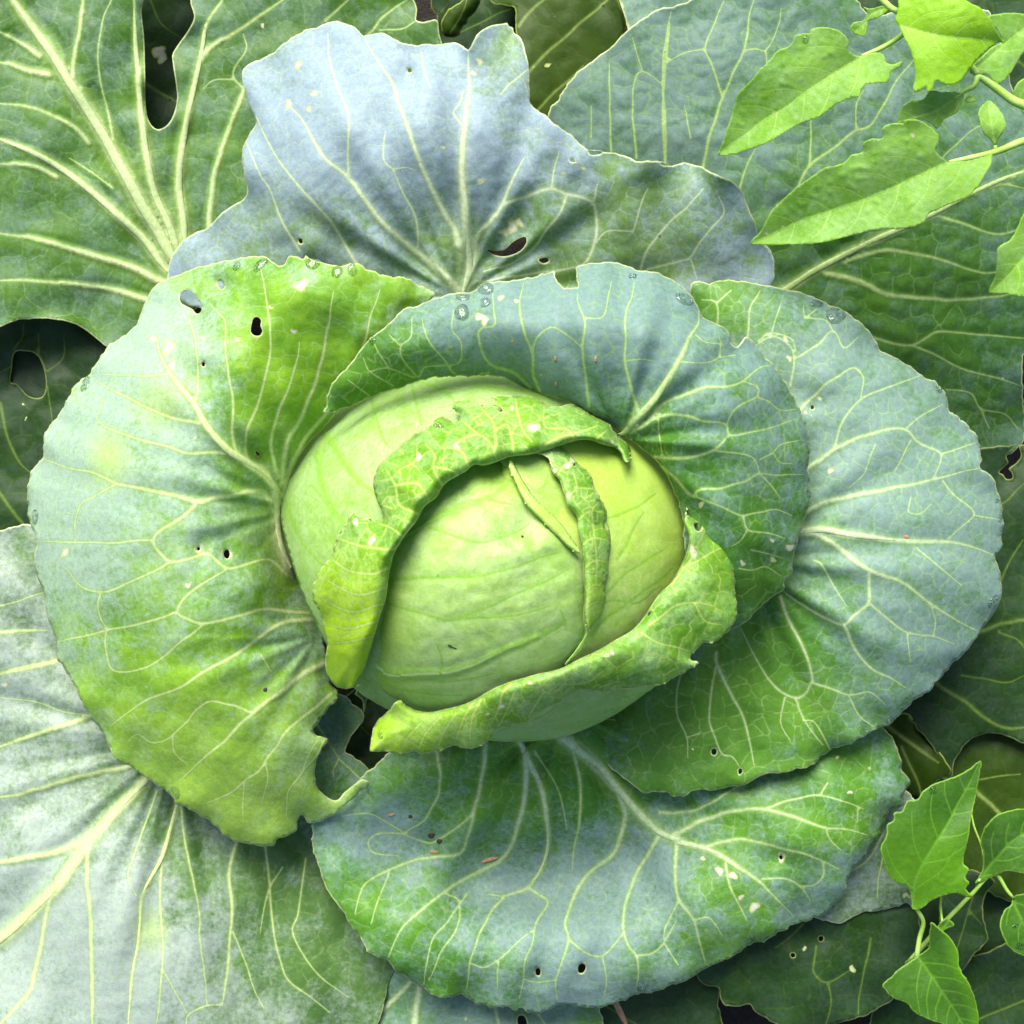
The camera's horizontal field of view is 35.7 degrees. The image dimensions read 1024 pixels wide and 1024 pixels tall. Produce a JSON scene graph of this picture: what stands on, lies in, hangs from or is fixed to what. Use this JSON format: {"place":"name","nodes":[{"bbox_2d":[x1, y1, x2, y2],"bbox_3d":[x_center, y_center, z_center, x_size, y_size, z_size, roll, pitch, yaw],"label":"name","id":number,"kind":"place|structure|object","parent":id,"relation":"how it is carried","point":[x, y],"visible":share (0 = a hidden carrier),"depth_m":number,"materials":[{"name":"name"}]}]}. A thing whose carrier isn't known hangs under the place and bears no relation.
{"place":"outdoors","nodes":[
{"label":"outdoors","id":0,"kind":"place"},
{"bbox_2d":[194,0,1023,1023],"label":"ground","id":1,"kind":"structure","parent":0,"point":[740,1014],"depth_m":0.92,"materials":[{"name":"soil"}]},
{"bbox_2d":[0,0,1023,1023],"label":"cabbage","id":2,"kind":"object","parent":1,"relation":"on","point":[618,783],"visible":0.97,"depth_m":0.80,"materials":[{"name":"green plant"}]},
{"bbox_2d":[32,510,37,523],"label":"water drop","id":3,"kind":"object","parent":2,"relation":"on","point":[34,516],"visible":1,"depth_m":0.79,"materials":[{"name":"white"}]},
{"bbox_2d":[80,375,89,391],"bbox_3d":[-0.211,-0.063,0.788,0.006,0.006,0.010,0,90,0],"label":"water drop","id":4,"kind":"object","parent":2,"relation":"on","point":[85,384],"visible":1,"depth_m":0.79,"materials":[{"name":"white"}]},
{"bbox_2d":[171,786,178,797],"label":"water drop","id":5,"kind":"object","parent":2,"relation":"on","point":[174,791],"visible":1,"depth_m":0.80,"materials":[{"name":"white"}]},
{"bbox_2d":[233,261,239,269],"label":"water drop","id":6,"kind":"object","parent":2,"relation":"on","point":[236,265],"visible":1,"depth_m":0.76,"materials":[{"name":"white"}]},
{"bbox_2d":[253,258,267,271],"bbox_3d":[-0.119,-0.117,0.755,0.007,0.003,0.007,0,90,0],"label":"water drop","id":7,"kind":"object","parent":2,"relation":"on","point":[260,264],"visible":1,"depth_m":0.75,"materials":[{"name":"white"}]},
{"bbox_2d":[306,258,319,268],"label":"water drop","id":8,"kind":"object","parent":2,"relation":"on","point":[312,263],"visible":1,"depth_m":0.75,"materials":[{"name":"white"}]},
{"bbox_2d":[331,266,343,277],"bbox_3d":[-0.082,-0.113,0.746,0.006,0.003,0.006,0,90,0],"label":"water drop","id":9,"kind":"object","parent":2,"relation":"on","point":[337,271],"visible":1,"depth_m":0.74,"materials":[{"name":"white"}]},
{"bbox_2d":[347,263,356,275],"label":"water drop","id":10,"kind":"object","parent":2,"relation":"on","point":[352,269],"visible":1,"depth_m":0.74,"materials":[{"name":"white"}]},
{"bbox_2d":[369,336,375,344],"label":"water drop","id":11,"kind":"object","parent":2,"relation":"on","point":[372,340],"visible":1,"depth_m":0.74,"materials":[{"name":"white"}]},
{"bbox_2d":[428,833,434,837],"bbox_3d":[-0.042,0.170,0.836,0.004,0.002,0.004,0,90,0],"label":"crumb","id":12,"kind":"object","parent":2,"relation":"on","point":[431,835],"visible":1,"depth_m":0.83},
{"bbox_2d":[433,422,443,427],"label":"water drop","id":13,"kind":"object","parent":2,"relation":"on","point":[438,425],"visible":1,"depth_m":0.71,"materials":[{"name":"white"}]},
{"bbox_2d":[454,304,468,318],"bbox_3d":[-0.023,-0.092,0.731,0.007,0.004,0.008,0,90,0],"label":"water drop","id":14,"kind":"object","parent":2,"relation":"on","point":[461,311],"visible":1,"depth_m":0.73,"materials":[{"name":"white"}]},
{"bbox_2d":[456,294,469,300],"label":"water drop","id":15,"kind":"object","parent":2,"relation":"on","point":[462,297],"visible":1,"depth_m":0.74,"materials":[{"name":"white"}]},
{"bbox_2d":[480,298,490,307],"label":"water drop","id":16,"kind":"object","parent":2,"relation":"on","point":[485,302],"visible":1,"depth_m":0.73,"materials":[{"name":"white"}]},
{"bbox_2d":[478,282,493,294],"bbox_3d":[-0.012,-0.104,0.737,0.008,0.005,0.006,0,90,0],"label":"water drop","id":17,"kind":"object","parent":2,"relation":"on","point":[486,288],"visible":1,"depth_m":0.74,"materials":[{"name":"white"}]},
{"bbox_2d":[481,857,497,862],"bbox_3d":[-0.012,0.185,0.844,0.010,0.002,0.004,0,90,0],"label":"crumb","id":18,"kind":"object","parent":2,"relation":"on","point":[489,859],"visible":1,"depth_m":0.84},
{"bbox_2d":[589,511,599,524],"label":"water drop","id":19,"kind":"object","parent":2,"relation":"on","point":[594,516],"visible":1,"depth_m":0.70,"materials":[{"name":"white"}]},
{"bbox_2d":[595,498,601,508],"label":"water drop","id":20,"kind":"object","parent":2,"relation":"on","point":[598,502],"visible":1,"depth_m":0.71,"materials":[{"name":"white"}]},
{"bbox_2d":[601,572,605,581],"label":"water drop","id":21,"kind":"object","parent":2,"relation":"on","point":[603,576],"visible":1,"depth_m":0.70,"materials":[{"name":"white"}]},
{"bbox_2d":[613,1002,626,1023],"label":"stem","id":22,"kind":"object","parent":2,"relation":"on","point":[619,1010],"visible":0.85,"depth_m":0.87,"materials":[{"name":"plant"}]},
{"bbox_2d":[628,273,636,278],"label":"water drop","id":23,"kind":"object","parent":2,"relation":"on","point":[632,275],"visible":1,"depth_m":0.74,"materials":[{"name":"white"}]},
{"bbox_2d":[635,981,647,990],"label":"water drop","id":24,"kind":"object","parent":2,"relation":"on","point":[642,986],"visible":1,"depth_m":0.83,"materials":[{"name":"white"}]},
{"bbox_2d":[675,976,683,982],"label":"water drop","id":25,"kind":"object","parent":2,"relation":"on","point":[679,979],"visible":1,"depth_m":0.83,"materials":[{"name":"white"}]},
{"bbox_2d":[676,292,693,303],"bbox_3d":[0.080,-0.099,0.735,0.008,0.004,0.006,0,90,0],"label":"water drop","id":26,"kind":"object","parent":2,"relation":"on","point":[683,298],"visible":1,"depth_m":0.73,"materials":[{"name":"white"}]},
{"bbox_2d":[745,935,754,939],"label":"water drop","id":27,"kind":"object","parent":2,"relation":"on","point":[750,937],"visible":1,"depth_m":0.83,"materials":[{"name":"white"}]},
{"bbox_2d":[806,489,811,497],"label":"water drop","id":28,"kind":"object","parent":2,"relation":"on","point":[809,494],"visible":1,"depth_m":0.76,"materials":[{"name":"white"}]},
{"bbox_2d":[810,299,823,306],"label":"water drop","id":29,"kind":"object","parent":2,"relation":"on","point":[816,303],"visible":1,"depth_m":0.79,"materials":[{"name":"white"}]},
{"bbox_2d":[826,307,845,322],"bbox_3d":[0.160,-0.097,0.785,0.010,0.005,0.008,0,90,0],"label":"water drop","id":30,"kind":"object","parent":2,"relation":"on","point":[834,315],"visible":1,"depth_m":0.78,"materials":[{"name":"white"}]},
{"bbox_2d":[859,721,870,733],"bbox_3d":[0.178,0.109,0.802,0.007,0.004,0.007,0,90,0],"label":"water drop","id":31,"kind":"object","parent":2,"relation":"on","point":[864,727],"visible":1,"depth_m":0.80,"materials":[{"name":"white"}]},
{"bbox_2d":[886,716,893,723],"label":"water drop","id":32,"kind":"object","parent":2,"relation":"on","point":[889,719],"visible":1,"depth_m":0.81,"materials":[{"name":"white"}]},
{"bbox_2d":[935,386,941,392],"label":"water drop","id":33,"kind":"object","parent":2,"relation":"on","point":[938,389],"visible":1,"depth_m":0.80,"materials":[{"name":"white"}]},
{"bbox_2d":[988,595,997,607],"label":"water drop","id":34,"kind":"object","parent":2,"relation":"on","point":[993,601],"visible":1,"depth_m":0.80,"materials":[{"name":"white"}]},
{"bbox_2d":[997,514,1001,521],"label":"water drop","id":35,"kind":"object","parent":2,"relation":"on","point":[999,517],"visible":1,"depth_m":0.80,"materials":[{"name":"white"}]},
{"bbox_2d":[431,0,688,116],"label":"cabbage","id":36,"kind":"object","parent":1,"relation":"on","point":[564,41],"visible":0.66,"depth_m":0.85,"materials":[{"name":"green plant"}]},
{"bbox_2d":[717,0,1023,296],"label":"weed","id":37,"kind":"object","parent":1,"relation":"on","point":[900,174],"visible":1,"depth_m":0.74,"materials":[{"name":"green plant"}]},
{"bbox_2d":[802,36,809,43],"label":"water drop","id":38,"kind":"object","parent":37,"relation":"on","point":[805,39],"visible":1,"depth_m":0.73,"materials":[{"name":"white"}]},
{"bbox_2d":[880,761,1023,1023],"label":"weed","id":39,"kind":"object","parent":1,"relation":"on","point":[923,846],"visible":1,"depth_m":0.82,"materials":[{"name":"green plant"}]},
{"bbox_2d":[929,786,936,793],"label":"water drop","id":40,"kind":"object","parent":39,"relation":"on","point":[933,790],"visible":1,"depth_m":0.80,"materials":[{"name":"white"}]},
{"bbox_2d":[1015,943,1023,949],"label":"water drop","id":41,"kind":"object","parent":39,"relation":"on","point":[1019,946],"visible":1,"depth_m":0.83,"materials":[{"name":"white"}]}
]}

